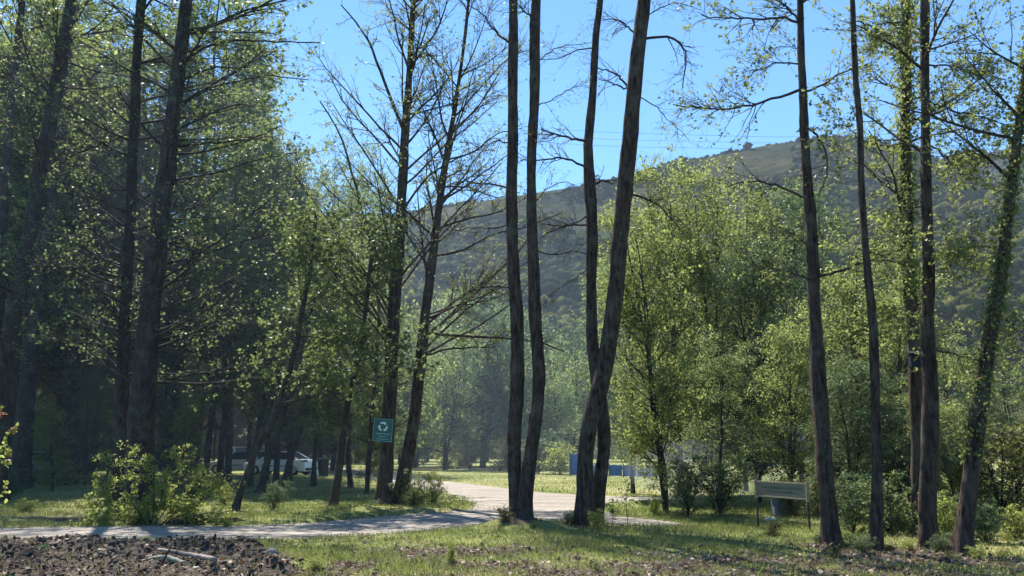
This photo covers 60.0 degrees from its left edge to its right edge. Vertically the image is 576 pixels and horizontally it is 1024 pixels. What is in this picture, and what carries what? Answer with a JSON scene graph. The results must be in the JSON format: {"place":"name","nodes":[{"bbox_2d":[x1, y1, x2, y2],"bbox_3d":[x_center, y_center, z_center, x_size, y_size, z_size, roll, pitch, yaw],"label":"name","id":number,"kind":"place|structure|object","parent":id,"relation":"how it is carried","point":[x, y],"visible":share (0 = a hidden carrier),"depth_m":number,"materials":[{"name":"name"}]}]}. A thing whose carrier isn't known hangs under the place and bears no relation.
{"place":"outdoors","nodes":[
{"label":"outdoors","id":0,"kind":"place"},
{"bbox_2d":[0,466,682,539],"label":"road","id":1,"kind":"structure","parent":0,"point":[550,506],"depth_m":18.52,"materials":[{"name":"grey asphalt"}]},
{"bbox_2d":[0,459,1023,575],"bbox_3d":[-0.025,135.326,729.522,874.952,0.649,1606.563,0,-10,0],"label":"ground","id":2,"kind":"structure","parent":0,"point":[430,465],"depth_m":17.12,"materials":[{"name":"green plant"}]},
{"bbox_2d":[0,0,101,321],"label":"forest tree","id":3,"kind":"object","parent":2,"relation":"on","point":[4,105],"visible":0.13,"depth_m":41.63,"materials":[{"name":"green plant"}]},
{"bbox_2d":[28,394,78,491],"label":"young tree","id":4,"kind":"object","parent":2,"relation":"on","point":[45,433],"visible":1,"depth_m":33.24,"materials":[{"name":"green plant"}]},
{"bbox_2d":[0,0,108,363],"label":"alder tree","id":5,"kind":"object","parent":2,"relation":"on","point":[7,157],"visible":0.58,"depth_m":32.86,"materials":[{"name":"green plant"}]},
{"bbox_2d":[0,0,128,477],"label":"forest tree","id":6,"kind":"object","parent":2,"relation":"on","point":[47,286],"visible":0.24,"depth_m":39.45,"materials":[{"name":"green plant"}]},
{"bbox_2d":[0,0,148,488],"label":"alder tree","id":7,"kind":"object","parent":2,"relation":"on","point":[22,450],"visible":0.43,"depth_m":36.26,"materials":[{"name":"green plant"}]},
{"bbox_2d":[41,195,117,483],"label":"slender tree","id":8,"kind":"object","parent":2,"relation":"on","point":[77,371],"visible":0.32,"depth_m":41.79,"materials":[{"name":"green plant"}]},
{"bbox_2d":[0,0,160,478],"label":"forest tree","id":9,"kind":"object","parent":2,"relation":"on","point":[61,401],"visible":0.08,"depth_m":45.70,"materials":[{"name":"green plant"}]},
{"bbox_2d":[1,5,167,403],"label":"forest tree","id":10,"kind":"object","parent":2,"relation":"on","point":[54,370],"visible":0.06,"depth_m":46.57,"materials":[{"name":"green plant"}]},
{"bbox_2d":[0,0,171,500],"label":"alder tree","id":11,"kind":"object","parent":2,"relation":"on","point":[10,342],"visible":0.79,"depth_m":28.77,"materials":[{"name":"green plant"}]},
{"bbox_2d":[2,5,173,482],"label":"forest tree","id":12,"kind":"object","parent":2,"relation":"on","point":[67,407],"visible":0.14,"depth_m":43.56,"materials":[{"name":"green plant"}]},
{"bbox_2d":[62,369,113,484],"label":"young tree","id":13,"kind":"object","parent":2,"relation":"on","point":[94,445],"visible":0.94,"depth_m":39.55,"materials":[{"name":"green plant"}]},
{"bbox_2d":[86,360,115,476],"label":"young tree","id":14,"kind":"object","parent":2,"relation":"on","point":[111,392],"visible":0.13,"depth_m":50.87,"materials":[{"name":"green plant"}]},
{"bbox_2d":[46,0,233,395],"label":"forest tree","id":15,"kind":"object","parent":2,"relation":"on","point":[163,22],"visible":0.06,"depth_m":49.51,"materials":[{"name":"green plant"}]},
{"bbox_2d":[0,0,282,505],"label":"alder tree","id":16,"kind":"object","parent":2,"relation":"on","point":[121,396],"visible":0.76,"depth_m":25.59,"materials":[{"name":"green plant"}]},
{"bbox_2d":[68,439,245,526],"bbox_3d":[-7.374,4.098,18.291,3.622,1.927,1.135,0,-10,0],"label":"arching bush","id":17,"kind":"object","parent":2,"relation":"on","point":[184,508],"visible":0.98,"depth_m":18.15,"materials":[{"name":"green plant"}]},
{"bbox_2d":[0,0,321,510],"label":"alder tree","id":18,"kind":"object","parent":2,"relation":"on","point":[143,381],"visible":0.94,"depth_m":24.97,"materials":[{"name":"green plant"}]},
{"bbox_2d":[64,31,257,397],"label":"forest tree","id":19,"kind":"object","parent":2,"relation":"on","point":[156,130],"visible":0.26,"depth_m":45.97,"materials":[{"name":"green plant"}]},
{"bbox_2d":[129,325,212,481],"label":"young tree","id":20,"kind":"object","parent":2,"relation":"on","point":[166,434],"visible":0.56,"depth_m":43.23,"materials":[{"name":"green plant"}]},
{"bbox_2d":[159,387,210,490],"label":"young tree","id":21,"kind":"object","parent":2,"relation":"on","point":[184,421],"visible":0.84,"depth_m":33.19,"materials":[{"name":"green plant"}]},
{"bbox_2d":[87,0,289,480],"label":"forest tree","id":22,"kind":"object","parent":2,"relation":"on","point":[240,50],"visible":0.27,"depth_m":47.26,"materials":[{"name":"green plant"}]},
{"bbox_2d":[89,0,330,475],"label":"forest tree","id":23,"kind":"object","parent":2,"relation":"on","point":[255,80],"visible":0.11,"depth_m":52.99,"materials":[{"name":"green plant"}]},
{"bbox_2d":[174,207,263,489],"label":"slender tree","id":24,"kind":"object","parent":2,"relation":"on","point":[223,253],"visible":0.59,"depth_m":36.44,"materials":[{"name":"green plant"}]},
{"bbox_2d":[152,112,302,486],"bbox_3d":[-11.970,0.115,38.344,7.393,17.008,6.807,-2,-11,9],"label":"forest tree","id":25,"kind":"object","parent":2,"relation":"on","point":[224,395],"visible":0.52,"depth_m":38.06,"materials":[{"name":"green plant"}]},
{"bbox_2d":[175,78,300,482],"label":"forest tree","id":26,"kind":"object","parent":2,"relation":"on","point":[229,446],"visible":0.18,"depth_m":44.78,"materials":[{"name":"green plant"}]},
{"bbox_2d":[168,67,310,457],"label":"forest tree","id":27,"kind":"object","parent":2,"relation":"on","point":[228,188],"visible":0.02,"depth_m":62.50,"materials":[{"name":"green plant"}]},
{"bbox_2d":[216,381,284,450],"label":"slim tree","id":28,"kind":"object","parent":2,"relation":"on","point":[239,440],"visible":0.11,"depth_m":80.81,"materials":[{"name":"green plant"}]},
{"bbox_2d":[212,297,313,487],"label":"slender tree","id":29,"kind":"object","parent":2,"relation":"on","point":[255,441],"visible":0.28,"depth_m":37.84,"materials":[{"name":"green plant"}]},
{"bbox_2d":[221,135,314,479],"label":"forest tree","id":30,"kind":"object","parent":2,"relation":"on","point":[268,443],"visible":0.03,"depth_m":48.26,"materials":[{"name":"green plant"}]},
{"bbox_2d":[260,478,296,509],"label":"leafy shrub","id":31,"kind":"object","parent":2,"relation":"on","point":[279,496],"visible":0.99,"depth_m":23.05,"materials":[{"name":"green plant"}]},
{"bbox_2d":[243,451,317,474],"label":"parked car","id":32,"kind":"object","parent":2,"relation":"on","point":[302,463],"visible":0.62,"depth_m":55.12,"materials":[{"name":"white paint"}]},
{"bbox_2d":[229,217,345,485],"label":"forest tree","id":33,"kind":"object","parent":2,"relation":"on","point":[276,464],"visible":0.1,"depth_m":39.91,"materials":[{"name":"green plant"}]},
{"bbox_2d":[227,133,358,480],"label":"slim tree","id":34,"kind":"object","parent":2,"relation":"on","point":[300,191],"visible":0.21,"depth_m":45.63,"materials":[{"name":"green plant"}]},
{"bbox_2d":[253,270,356,493],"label":"slender tree","id":35,"kind":"object","parent":2,"relation":"on","point":[309,404],"visible":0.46,"depth_m":32.60,"materials":[{"name":"green plant"}]},
{"bbox_2d":[243,236,370,486],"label":"forest tree","id":36,"kind":"object","parent":2,"relation":"on","point":[313,481],"visible":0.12,"depth_m":37.28,"materials":[{"name":"green plant"}]},
{"bbox_2d":[230,188,387,510],"bbox_3d":[-5.333,1.620,23.934,3.856,8.780,4.624,5,-11,-24],"label":"slender tree","id":37,"kind":"object","parent":2,"relation":"on","point":[309,255],"visible":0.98,"depth_m":23.61,"materials":[{"name":"green plant"}]},
{"bbox_2d":[277,207,367,490],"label":"slender tree","id":38,"kind":"object","parent":2,"relation":"on","point":[289,463],"visible":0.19,"depth_m":33.58,"materials":[{"name":"green plant"}]},
{"bbox_2d":[290,268,404,487],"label":"forest tree","id":39,"kind":"object","parent":2,"relation":"on","point":[348,462],"visible":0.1,"depth_m":35.53,"materials":[{"name":"green plant"}]},
{"bbox_2d":[303,124,392,457],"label":"slim tree","id":40,"kind":"object","parent":2,"relation":"on","point":[320,447],"visible":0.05,"depth_m":68.13,"materials":[{"name":"green plant"}]},
{"bbox_2d":[300,305,415,470],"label":"slim tree","id":41,"kind":"object","parent":2,"relation":"on","point":[333,459],"visible":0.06,"depth_m":66.56,"materials":[{"name":"green plant"}]},
{"bbox_2d":[307,132,430,472],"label":"slim tree","id":42,"kind":"object","parent":2,"relation":"on","point":[349,189],"visible":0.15,"depth_m":63.97,"materials":[{"name":"green plant"}]},
{"bbox_2d":[288,196,456,507],"bbox_3d":[-4.029,1.710,25.105,4.724,9.089,3.591,-6,-12,29],"label":"slender tree","id":43,"kind":"object","parent":2,"relation":"on","point":[387,260],"visible":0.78,"depth_m":25.02,"materials":[{"name":"green plant"}]},
{"bbox_2d":[345,358,403,484],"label":"young tree","id":44,"kind":"object","parent":2,"relation":"on","point":[375,460],"visible":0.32,"depth_m":33.21,"materials":[{"name":"green plant"}]},
{"bbox_2d":[302,234,458,493],"bbox_3d":[-4.836,2.591,31.850,5.842,9.720,5.904,-6,-12,30],"label":"slim tree","id":45,"kind":"object","parent":2,"relation":"on","point":[372,413],"visible":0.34,"depth_m":31.52,"materials":[{"name":"green plant"}]},
{"bbox_2d":[243,0,520,505],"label":"alder tree","id":46,"kind":"object","parent":2,"relation":"on","point":[389,412],"visible":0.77,"depth_m":26.76,"materials":[{"name":"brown plant"}]},
{"bbox_2d":[372,418,393,504],"bbox_3d":[-3.603,4.934,24.592,0.578,2.620,0.067,1,-10,-3],"label":"recycling sign","id":47,"kind":"object","parent":2,"relation":"on","point":[382,430],"visible":0.96,"depth_m":24.73,"materials":[{"name":"metal"}]},
{"bbox_2d":[352,318,427,448],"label":"willow tree","id":48,"kind":"object","parent":2,"relation":"on","point":[406,398],"visible":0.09,"depth_m":75.76,"materials":[{"name":"green plant"}]},
{"bbox_2d":[384,468,432,505],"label":"leafy shrub","id":49,"kind":"object","parent":2,"relation":"on","point":[414,497],"visible":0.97,"depth_m":24.18,"materials":[{"name":"green plant"}]},
{"bbox_2d":[302,0,567,504],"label":"alder tree","id":50,"kind":"object","parent":2,"relation":"on","point":[407,456],"visible":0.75,"depth_m":26.70,"materials":[{"name":"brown plant"}]},
{"bbox_2d":[394,310,476,466],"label":"willow tree","id":51,"kind":"object","parent":2,"relation":"on","point":[421,424],"visible":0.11,"depth_m":85.06,"materials":[{"name":"green plant"}]},
{"bbox_2d":[398,328,507,469],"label":"willow tree","id":52,"kind":"object","parent":2,"relation":"on","point":[444,390],"visible":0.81,"depth_m":70.65,"materials":[{"name":"green plant"}]},
{"bbox_2d":[411,286,550,465],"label":"willow tree","id":53,"kind":"object","parent":2,"relation":"on","point":[440,328],"visible":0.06,"depth_m":89.14,"materials":[{"name":"green plant"}]},
{"bbox_2d":[0,533,967,575],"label":"soil clods","id":54,"kind":"object","parent":2,"relation":"on","point":[148,549],"visible":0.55,"depth_m":11.47,"materials":[{"name":"brown soil"}]},
{"bbox_2d":[434,284,554,467],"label":"willow tree","id":55,"kind":"object","parent":2,"relation":"on","point":[491,380],"visible":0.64,"depth_m":76.69,"materials":[{"name":"green plant"}]},
{"bbox_2d":[485,428,523,471],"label":"leafy shrub","id":56,"kind":"object","parent":2,"relation":"on","point":[501,455],"visible":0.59,"depth_m":64.94,"materials":[{"name":"green plant"}]},
{"bbox_2d":[0,534,1023,575],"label":"dead leaves","id":57,"kind":"object","parent":2,"relation":"on","point":[598,572],"visible":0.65,"depth_m":11.68,"materials":[{"name":"brown plant"}]},
{"bbox_2d":[0,473,1023,510],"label":"lawn grass","id":58,"kind":"structure","parent":2,"relation":"on","point":[320,495],"depth_m":30.77,"materials":[{"name":"green plant"}]},
{"bbox_2d":[0,531,1023,575],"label":"rootlets","id":59,"kind":"object","parent":2,"relation":"on","point":[196,570],"visible":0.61,"depth_m":11.26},
{"bbox_2d":[477,322,548,460],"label":"willow tree","id":60,"kind":"object","parent":2,"relation":"on","point":[525,351],"visible":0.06,"depth_m":83.07,"materials":[{"name":"green plant"}]},
{"bbox_2d":[419,0,610,517],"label":"alder tree","id":61,"kind":"object","parent":2,"relation":"on","point":[521,484],"visible":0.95,"depth_m":18.99,"materials":[{"name":"brown plant"}]},
{"bbox_2d":[477,298,585,439],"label":"willow tree","id":62,"kind":"object","parent":2,"relation":"on","point":[547,332],"visible":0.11,"depth_m":91.56,"materials":[{"name":"green plant"}]},
{"bbox_2d":[502,358,586,469],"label":"willow tree","id":63,"kind":"object","parent":2,"relation":"on","point":[561,410],"visible":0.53,"depth_m":70.94,"materials":[{"name":"green plant"}]},
{"bbox_2d":[521,424,569,473],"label":"leafy shrub","id":64,"kind":"object","parent":2,"relation":"on","point":[541,453],"visible":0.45,"depth_m":58.74,"materials":[{"name":"green plant"}]},
{"bbox_2d":[537,441,576,474],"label":"leafy shrub","id":65,"kind":"object","parent":2,"relation":"on","point":[558,460],"visible":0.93,"depth_m":56.50,"materials":[{"name":"green plant"}]},
{"bbox_2d":[522,334,613,466],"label":"willow tree","id":66,"kind":"object","parent":2,"relation":"on","point":[559,354],"visible":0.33,"depth_m":79.16,"materials":[{"name":"green plant"}]},
{"bbox_2d":[563,319,646,448],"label":"willow tree","id":67,"kind":"object","parent":2,"relation":"on","point":[579,340],"visible":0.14,"depth_m":83.79,"materials":[{"name":"green plant"}]},
{"bbox_2d":[493,0,737,525],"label":"alder tree","id":68,"kind":"object","parent":2,"relation":"on","point":[590,491],"visible":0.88,"depth_m":18.79,"materials":[{"name":"brown plant"}]},
{"bbox_2d":[569,453,668,477],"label":"blue fence","id":69,"kind":"object","parent":2,"relation":"on","point":[615,470],"visible":0.31,"depth_m":51.42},
{"bbox_2d":[558,236,687,493],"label":"slim tree","id":70,"kind":"object","parent":2,"relation":"on","point":[633,491],"visible":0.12,"depth_m":32.47,"materials":[{"name":"green plant"}]},
{"bbox_2d":[578,185,720,511],"bbox_3d":[3.525,1.408,23.593,3.511,9.182,3.886,10,-14,-43],"label":"slim tree","id":71,"kind":"object","parent":2,"relation":"on","point":[636,315],"visible":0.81,"depth_m":23.25,"materials":[{"name":"green plant"}]},
{"bbox_2d":[598,150,747,495],"bbox_3d":[5.207,0.811,29.920,5.065,12.599,4.577,-1,-10,3],"label":"slim tree","id":72,"kind":"object","parent":2,"relation":"on","point":[660,217],"visible":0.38,"depth_m":29.64,"materials":[{"name":"green plant"}]},
{"bbox_2d":[662,446,717,518],"bbox_3d":[4.131,4.599,20.664,1.296,1.801,1.401,-4,-11,20],"label":"leafy shrub","id":73,"kind":"object","parent":2,"relation":"on","point":[684,490],"visible":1,"depth_m":20.56,"materials":[{"name":"green plant"}]},
{"bbox_2d":[646,141,788,487],"bbox_3d":[6.835,0.922,30.806,5.132,12.764,4.636,3,-11,-16],"label":"slim tree","id":74,"kind":"object","parent":2,"relation":"on","point":[717,239],"visible":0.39,"depth_m":30.48,"materials":[{"name":"green plant"}]},
{"bbox_2d":[664,327,788,501],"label":"slim tree","id":75,"kind":"object","parent":2,"relation":"on","point":[722,394],"visible":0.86,"depth_m":23.61,"materials":[{"name":"green plant"}]},
{"bbox_2d":[694,453,761,515],"bbox_3d":[5.055,4.756,21.214,1.491,1.601,1.612,4,-11,-22],"label":"leafy shrub","id":76,"kind":"object","parent":2,"relation":"on","point":[723,482],"visible":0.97,"depth_m":21.06,"materials":[{"name":"green plant"}]},
{"bbox_2d":[692,154,797,490],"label":"slim tree","id":77,"kind":"object","parent":2,"relation":"on","point":[761,205],"visible":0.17,"depth_m":33.88,"materials":[{"name":"green plant"}]},
{"bbox_2d":[680,222,822,502],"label":"slim tree","id":78,"kind":"object","parent":2,"relation":"on","point":[739,301],"visible":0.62,"depth_m":26.69,"materials":[{"name":"green plant"}]},
{"bbox_2d":[750,474,810,530],"bbox_3d":[5.065,4.203,16.796,0.060,1.323,1.742,4,-11,-20],"label":"wooden signboard","id":79,"kind":"object","parent":2,"relation":"on","point":[788,490],"visible":0.94,"depth_m":16.73,"materials":[{"name":"wood"}]},
{"bbox_2d":[714,163,854,481],"bbox_3d":[11.311,1.546,36.713,5.013,13.620,5.630,10,-14,-43],"label":"slim tree","id":80,"kind":"object","parent":2,"relation":"on","point":[802,244],"visible":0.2,"depth_m":36.95,"materials":[{"name":"green plant"}]},
{"bbox_2d":[738,297,851,509],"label":"slim tree","id":81,"kind":"object","parent":2,"relation":"on","point":[801,364],"visible":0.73,"depth_m":21.81,"materials":[{"name":"green plant"}]},
{"bbox_2d":[655,0,936,545],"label":"alder tree","id":82,"kind":"object","parent":2,"relation":"on","point":[829,525],"visible":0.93,"depth_m":15.18,"materials":[{"name":"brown plant"}]},
{"bbox_2d":[753,161,896,483],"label":"slim tree","id":83,"kind":"object","parent":2,"relation":"on","point":[799,206],"visible":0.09,"depth_m":40.76,"materials":[{"name":"green plant"}]},
{"bbox_2d":[798,458,854,517],"bbox_3d":[7.058,4.426,19.824,1.437,1.704,1.274,-1,-10,5],"label":"leafy shrub","id":84,"kind":"object","parent":2,"relation":"on","point":[816,509],"visible":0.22,"depth_m":19.82,"materials":[{"name":"green plant"}]},
{"bbox_2d":[782,348,908,521],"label":"slim tree","id":85,"kind":"object","parent":2,"relation":"on","point":[836,390],"visible":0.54,"depth_m":18.99,"materials":[{"name":"green plant"}]},
{"bbox_2d":[785,216,907,484],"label":"slim tree","id":86,"kind":"object","parent":2,"relation":"on","point":[844,299],"visible":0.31,"depth_m":26.54,"materials":[{"name":"green plant"}]},
{"bbox_2d":[835,464,890,533],"bbox_3d":[6.152,3.862,16.027,1.343,1.334,1.242,1,-10,-7],"label":"leafy shrub","id":87,"kind":"object","parent":2,"relation":"on","point":[847,496],"visible":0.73,"depth_m":15.91,"materials":[{"name":"green plant"}]},
{"bbox_2d":[796,0,954,551],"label":"alder tree","id":88,"kind":"object","parent":2,"relation":"on","point":[876,527],"visible":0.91,"depth_m":14.04,"materials":[{"name":"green plant"}]},
{"bbox_2d":[838,391,954,518],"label":"slim tree","id":89,"kind":"object","parent":2,"relation":"on","point":[894,420],"visible":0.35,"depth_m":18.34,"materials":[{"name":"green plant"}]},
{"bbox_2d":[849,469,950,536],"bbox_3d":[6.675,3.803,15.517,1.443,1.308,1.370,4,-11,-22],"label":"leafy shrub","id":90,"kind":"object","parent":2,"relation":"on","point":[896,519],"visible":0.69,"depth_m":15.49,"materials":[{"name":"green plant"}]},
{"bbox_2d":[835,246,970,496],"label":"slim tree","id":91,"kind":"object","parent":2,"relation":"on","point":[900,363],"visible":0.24,"depth_m":23.95,"materials":[{"name":"green plant"}]},
{"bbox_2d":[855,425,963,523],"bbox_3d":[8.148,3.903,18.159,2.169,2.135,2.345,-2,-11,12],"label":"leafy shrub","id":92,"kind":"object","parent":2,"relation":"on","point":[949,441],"visible":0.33,"depth_m":17.84,"materials":[{"name":"green plant"}]},
{"bbox_2d":[807,0,1023,549],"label":"alder tree","id":93,"kind":"object","parent":2,"relation":"on","point":[928,525],"visible":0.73,"depth_m":14.59,"materials":[{"name":"green plant"}]},
{"bbox_2d":[814,0,1022,535],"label":"alder tree","id":94,"kind":"object","parent":2,"relation":"on","point":[905,153],"visible":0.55,"depth_m":16.54,"materials":[{"name":"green plant"}]},
{"bbox_2d":[828,0,1023,556],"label":"alder tree","id":95,"kind":"object","parent":2,"relation":"on","point":[962,536],"visible":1,"depth_m":13.52,"materials":[{"name":"green plant"}]},
{"bbox_2d":[915,487,957,539],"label":"leafy shrub","id":96,"kind":"object","parent":2,"relation":"on","point":[948,524],"visible":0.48,"depth_m":14.64,"materials":[{"name":"green plant"}]},
{"bbox_2d":[885,390,992,510],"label":"slim tree","id":97,"kind":"object","parent":2,"relation":"on","point":[952,482],"visible":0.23,"depth_m":18.59,"materials":[{"name":"green plant"}]},
{"bbox_2d":[886,328,1017,491],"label":"slim tree","id":98,"kind":"object","parent":2,"relation":"on","point":[956,364],"visible":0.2,"depth_m":30.01,"materials":[{"name":"green plant"}]},
{"bbox_2d":[939,393,1023,523],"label":"leafy shrub","id":99,"kind":"object","parent":2,"relation":"on","point":[1016,442],"visible":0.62,"depth_m":17.67,"materials":[{"name":"green plant"}]},
{"bbox_2d":[950,489,1013,542],"bbox_3d":[7.643,3.766,14.463,0.949,0.934,1.026,-5,-11,24],"label":"leafy shrub","id":100,"kind":"object","parent":2,"relation":"on","point":[985,524],"visible":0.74,"depth_m":14.35,"materials":[{"name":"green plant"}]},
{"bbox_2d":[943,365,1023,497],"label":"slim tree","id":101,"kind":"object","parent":2,"relation":"on","point":[1014,404],"visible":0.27,"depth_m":21.82,"materials":[{"name":"green plant"}]},
{"bbox_2d":[995,503,1023,540],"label":"leafy shrub","id":102,"kind":"object","parent":2,"relation":"on","point":[1020,528],"visible":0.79,"depth_m":14.91,"materials":[{"name":"green plant"}]},
{"bbox_2d":[0,0,1023,252],"label":"sky","id":103,"kind":"structure","parent":0,"point":[778,122],"materials":[{"name":"blue"}]},
{"bbox_2d":[35,140,1023,458],"bbox_3d":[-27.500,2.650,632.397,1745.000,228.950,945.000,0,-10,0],"label":"hill","id":104,"kind":"structure","parent":0,"point":[763,162],"depth_m":555.09,"materials":[{"name":"green plant"}]},
{"bbox_2d":[36,134,1023,402],"bbox_3d":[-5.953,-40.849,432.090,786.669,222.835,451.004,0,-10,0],"label":"hillside woodland","id":105,"kind":"object","parent":104,"relation":"on","point":[572,300],"visible":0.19,"depth_m":379.62,"materials":[{"name":"green plant"}]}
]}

